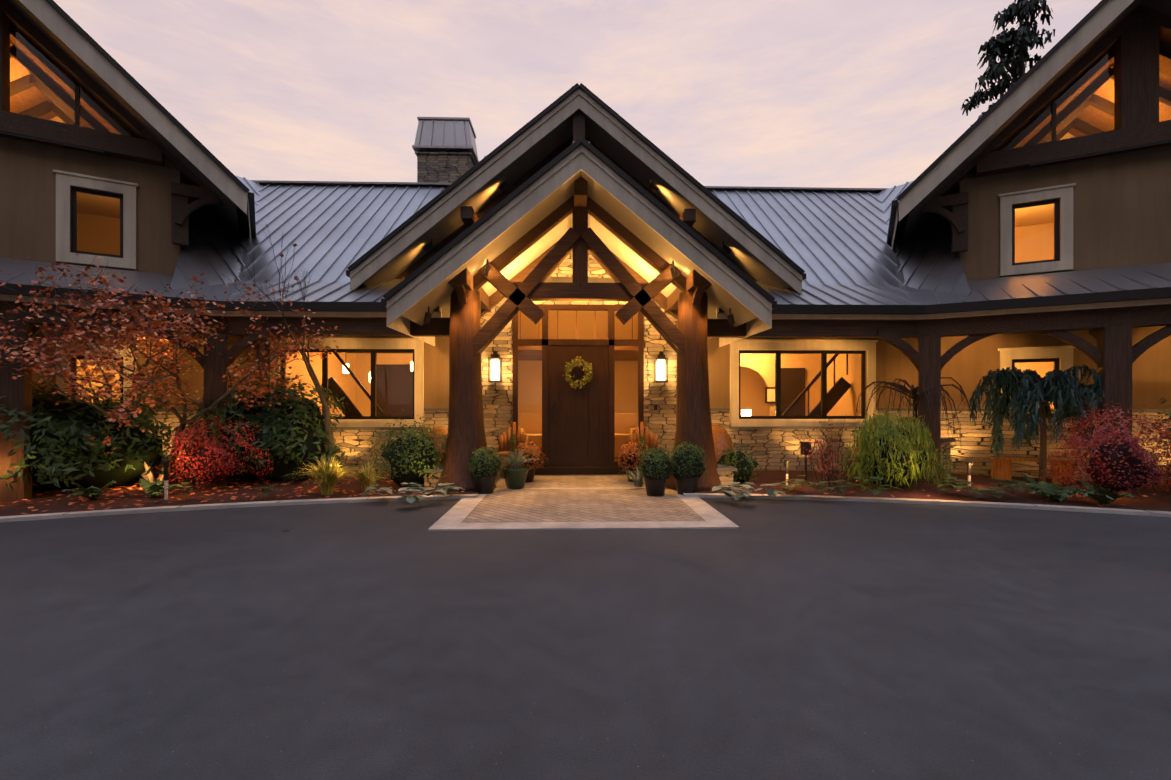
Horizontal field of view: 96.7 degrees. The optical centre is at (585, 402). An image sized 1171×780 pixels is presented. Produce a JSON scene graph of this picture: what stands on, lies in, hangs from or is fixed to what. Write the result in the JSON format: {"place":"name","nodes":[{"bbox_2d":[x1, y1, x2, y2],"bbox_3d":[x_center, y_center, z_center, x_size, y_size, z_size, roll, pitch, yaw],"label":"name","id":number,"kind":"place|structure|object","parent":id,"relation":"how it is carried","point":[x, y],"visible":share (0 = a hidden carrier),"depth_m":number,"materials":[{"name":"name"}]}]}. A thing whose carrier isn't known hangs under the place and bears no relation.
{"place":"outdoors","nodes":[
{"label":"outdoors","id":0,"kind":"place"},
{"bbox_2d":[50,116,1073,456],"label":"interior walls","id":1,"kind":"structure","parent":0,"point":[758,370],"depth_m":13.36,"materials":[{"name":"beige paint"}]},
{"bbox_2d":[343,360,750,415],"bbox_3d":[-1.397,-0.307,12.437,7.695,1.260,6.935,0,0,-30],"label":"lamp glow","id":2,"kind":"object","parent":1,"relation":"attached to","point":[495,369],"visible":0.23,"depth_m":10.22,"materials":[{"name":"white glass"}]},
{"bbox_2d":[53,0,1100,187],"label":"sky","id":3,"kind":"structure","parent":0,"point":[744,93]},
{"bbox_2d":[0,4,1158,501],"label":"house timber posts","id":4,"kind":"object","parent":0,"point":[1136,74],"visible":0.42,"depth_m":8.48,"materials":[{"name":"brown wood"}]},
{"bbox_2d":[0,0,1170,371],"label":"timber beams","id":5,"kind":"structure","parent":4,"relation":"on","point":[524,288],"depth_m":8.65,"materials":[{"name":"brown wood"}]},
{"bbox_2d":[0,474,1170,779],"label":"asphalt ground","id":6,"kind":"structure","parent":0,"point":[764,640],"depth_m":3.03,"materials":[{"name":"grey asphalt"}]},
{"bbox_2d":[461,476,704,522],"bbox_3d":[-0.073,1.411,8.042,2.900,0.001,3.860,0,0,-2],"label":"paving pad","id":7,"kind":"object","parent":6,"relation":"on","point":[567,505],"visible":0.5,"depth_m":7.17,"materials":[{"name":"beige stone"}]},
{"bbox_2d":[501,466,528,489],"bbox_3d":[-1.148,1.246,8.540,0.455,0.330,0.466,0,0,-2],"label":"plant pot","id":8,"kind":"object","parent":7,"relation":"on","point":[515,479],"visible":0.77,"depth_m":8.39,"materials":[{"name":"green ceramic"}]},
{"bbox_2d":[473,470,697,496],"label":"plant pots","id":9,"kind":"object","parent":7,"relation":"on","point":[655,488],"visible":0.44,"depth_m":7.91,"materials":[{"name":"black"}]},
{"bbox_2d":[514,439,650,470],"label":"mums","id":10,"kind":"object","parent":9,"relation":"on","point":[625,447],"visible":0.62,"depth_m":9.11,"materials":[{"name":"orange plant"}]},
{"bbox_2d":[428,487,738,530],"bbox_3d":[-0.047,1.415,7.192,3.480,0.016,2.760,0,0,-2],"label":"paving border","id":11,"kind":"object","parent":6,"relation":"on","point":[454,517],"visible":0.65,"depth_m":6.03,"materials":[{"name":"concrete"}]},
{"bbox_2d":[0,493,1170,521],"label":"kerb","id":12,"kind":"structure","parent":6,"relation":"on","point":[461,496],"depth_m":7.08,"materials":[{"name":"concrete"}]},
{"bbox_2d":[62,494,1151,514],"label":"kerb joints","id":13,"kind":"object","parent":12,"relation":"on","point":[451,494],"visible":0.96,"depth_m":7.00,"materials":[{"name":"black concrete"}]},
{"bbox_2d":[0,86,1170,304],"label":"metal roof","id":14,"kind":"structure","parent":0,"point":[834,246],"depth_m":11.08,"materials":[{"name":"grey metal"}]},
{"bbox_2d":[513,304,643,474],"bbox_3d":[-0.142,-0.258,10.331,2.600,3.360,0.220,0,0,-2],"label":"entry door","id":15,"kind":"structure","parent":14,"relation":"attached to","point":[578,437],"depth_m":10.34,"materials":[{"name":"brown wood"}]},
{"bbox_2d":[563,356,592,389],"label":"door wreath leaves","id":16,"kind":"object","parent":15,"relation":"attached to","point":[572,363],"visible":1,"depth_m":10.23,"materials":[{"name":"green plant"}]},
{"bbox_2d":[0,0,1170,346],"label":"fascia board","id":17,"kind":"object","parent":14,"relation":"attached to","point":[528,200],"depth_m":8.57,"materials":[{"name":"grey wood"}]},
{"bbox_2d":[0,0,1170,314],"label":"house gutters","id":18,"kind":"object","parent":17,"relation":"attached to","point":[816,308],"visible":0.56,"depth_m":8.44,"materials":[{"name":"grey metal"}]},
{"bbox_2d":[0,0,1170,338],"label":"roof soffit","id":19,"kind":"structure","parent":14,"relation":"attached to","point":[673,199],"depth_m":9.57,"materials":[{"name":"brown wood"}]},
{"bbox_2d":[0,136,1170,418],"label":"stucco house walls","id":20,"kind":"structure","parent":0,"point":[1122,210],"depth_m":9.26,"materials":[{"name":"beige paint"}]},
{"bbox_2d":[9,20,1058,423],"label":"house window frames","id":21,"kind":"structure","parent":20,"relation":"in","point":[493,354],"depth_m":10.37,"materials":[{"name":"wood"}]},
{"bbox_2d":[9,25,1170,457],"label":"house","id":22,"kind":"structure","parent":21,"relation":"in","point":[581,311],"depth_m":10.35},
{"bbox_2d":[53,169,1075,426],"bbox_3d":[-0.141,-2.952,10.310,22.831,6.928,5.723,0,0,-2],"label":"window trim","id":23,"kind":"structure","parent":20,"relation":"attached to","point":[127,191],"depth_m":9.67,"materials":[{"name":"beige wood"}]},
{"bbox_2d":[127,151,1170,487],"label":"stone wall","id":24,"kind":"structure","parent":20,"relation":"attached to","point":[771,449],"depth_m":10.36,"materials":[{"name":"beige stone"}]},
{"bbox_2d":[119,408,1170,472],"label":"house stone caps","id":25,"kind":"object","parent":24,"relation":"on","point":[720,467],"visible":0.31,"depth_m":10.25,"materials":[{"name":"grey stone"}]},
{"bbox_2d":[0,470,1170,516],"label":"bed soil","id":26,"kind":"structure","parent":0,"point":[1158,501],"depth_m":7.88,"materials":[{"name":"brown soil"}]},
{"bbox_2d":[0,227,339,484],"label":"maple tree","id":27,"kind":"object","parent":26,"relation":"on","point":[149,477],"visible":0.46,"depth_m":8.01,"materials":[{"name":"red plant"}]},
{"bbox_2d":[280,454,389,494],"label":"golden grass","id":28,"kind":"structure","parent":26,"relation":"on","point":[326,475],"depth_m":7.81,"materials":[{"name":"yellow plant"}]},
{"bbox_2d":[357,409,761,484],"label":"boxwood leaves","id":29,"kind":"object","parent":26,"relation":"on","point":[411,433],"visible":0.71,"depth_m":8.20,"materials":[{"name":"green plant"}]},
{"bbox_2d":[161,178,973,499],"bbox_3d":[-0.954,-1.413,9.112,14.617,5.592,3.252,0,0,-2],"label":"light fixture","id":30,"kind":"object","parent":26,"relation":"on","point":[486,268],"depth_m":8.54,"materials":[{"name":"black metal"}]},
{"bbox_2d":[805,444,809,452],"bbox_3d":[3.849,0.802,9.021,0.090,0.150,0.010,0,0,-2],"label":"garden lantern pane","id":31,"kind":"object","parent":30,"relation":"attached to","point":[807,447],"visible":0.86,"depth_m":9.02,"materials":[{"name":"black glass"}]},
{"bbox_2d":[360,447,785,502],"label":"low plants","id":32,"kind":"object","parent":26,"relation":"on","point":[515,462],"visible":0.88,"depth_m":7.41,"materials":[{"name":"green plant"}]},
{"bbox_2d":[0,224,1155,529],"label":"maple leaves","id":33,"kind":"object","parent":26,"relation":"on","point":[34,346],"visible":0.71,"depth_m":7.40,"materials":[{"name":"red plant"}]},
{"bbox_2d":[435,289,721,491],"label":"porch log columns","id":34,"kind":"structure","parent":26,"relation":"on","point":[466,436],"depth_m":8.35,"materials":[{"name":"brown wood"}]},
{"bbox_2d":[425,422,733,477],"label":"plants","id":35,"kind":"object","parent":26,"relation":"on","point":[722,439],"visible":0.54,"depth_m":9.59,"materials":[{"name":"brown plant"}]},
{"bbox_2d":[0,370,1170,488],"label":"rhododendron leaves","id":36,"kind":"object","parent":26,"relation":"on","point":[65,429],"visible":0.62,"depth_m":8.27,"materials":[{"name":"green plant"}]},
{"bbox_2d":[27,391,1161,495],"bbox_3d":[0.070,0.660,8.408,19.883,1.838,3.172,0,0,3],"label":"shrub","id":37,"kind":"object","parent":26,"relation":"on","point":[120,476],"depth_m":8.27,"materials":[{"name":"green plant"}]},
{"bbox_2d":[62,473,1133,505],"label":"ground cover plants","id":38,"kind":"object","parent":26,"relation":"on","point":[1044,489],"visible":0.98,"depth_m":7.36,"materials":[{"name":"green plant"}]},
{"bbox_2d":[152,398,1170,497],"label":"barberry leaves","id":39,"kind":"object","parent":26,"relation":"on","point":[1094,440],"visible":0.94,"depth_m":7.30,"materials":[{"name":"red plant"}]},
{"bbox_2d":[840,408,957,489],"bbox_3d":[5.005,0.753,8.374,1.662,1.324,1.392,0,0,28],"label":"ornamental grass bush","id":40,"kind":"object","parent":26,"relation":"on","point":[884,425],"visible":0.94,"depth_m":8.20,"materials":[{"name":"green plant"}]},
{"bbox_2d":[941,442,950,476],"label":"garden stone pier","id":41,"kind":"structure","parent":26,"relation":"on","point":[945,447],"depth_m":9.53,"materials":[{"name":"beige stone"}]},
{"bbox_2d":[941,437,954,441],"bbox_3d":[6.505,0.693,9.697,0.450,0.060,0.450,0,0,-2],"label":"garden stone pier cap","id":42,"kind":"object","parent":41,"relation":"on","point":[943,439],"visible":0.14,"depth_m":9.48,"materials":[{"name":"grey stone"}]},
{"bbox_2d":[797,1,1108,491],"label":"dark tree branches","id":43,"kind":"object","parent":26,"relation":"on","point":[915,397],"visible":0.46,"depth_m":8.57,"materials":[{"name":"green plant"}]},
{"bbox_2d":[960,0,1054,119],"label":"conifer tree","id":44,"kind":"object","parent":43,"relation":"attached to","point":[1022,40],"visible":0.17,"depth_m":30.75,"materials":[{"name":"green plant"}]},
{"bbox_2d":[966,364,1110,460],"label":"weeping pine needles","id":45,"kind":"object","parent":43,"relation":"attached to","point":[1067,403],"visible":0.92,"depth_m":8.16,"materials":[{"name":"green plant"}]},
{"bbox_2d":[990,456,1073,482],"bbox_3d":[7.828,1.200,9.136,1.120,0.445,0.320,0,0,28],"label":"veranda bench","id":46,"kind":"object","parent":26,"relation":"on","point":[1001,467],"visible":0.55,"depth_m":9.20,"materials":[{"name":"brown wood"}]},
{"bbox_2d":[10,33,1170,460],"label":"interior","id":47,"kind":"object","parent":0,"point":[790,407],"depth_m":10.73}
]}

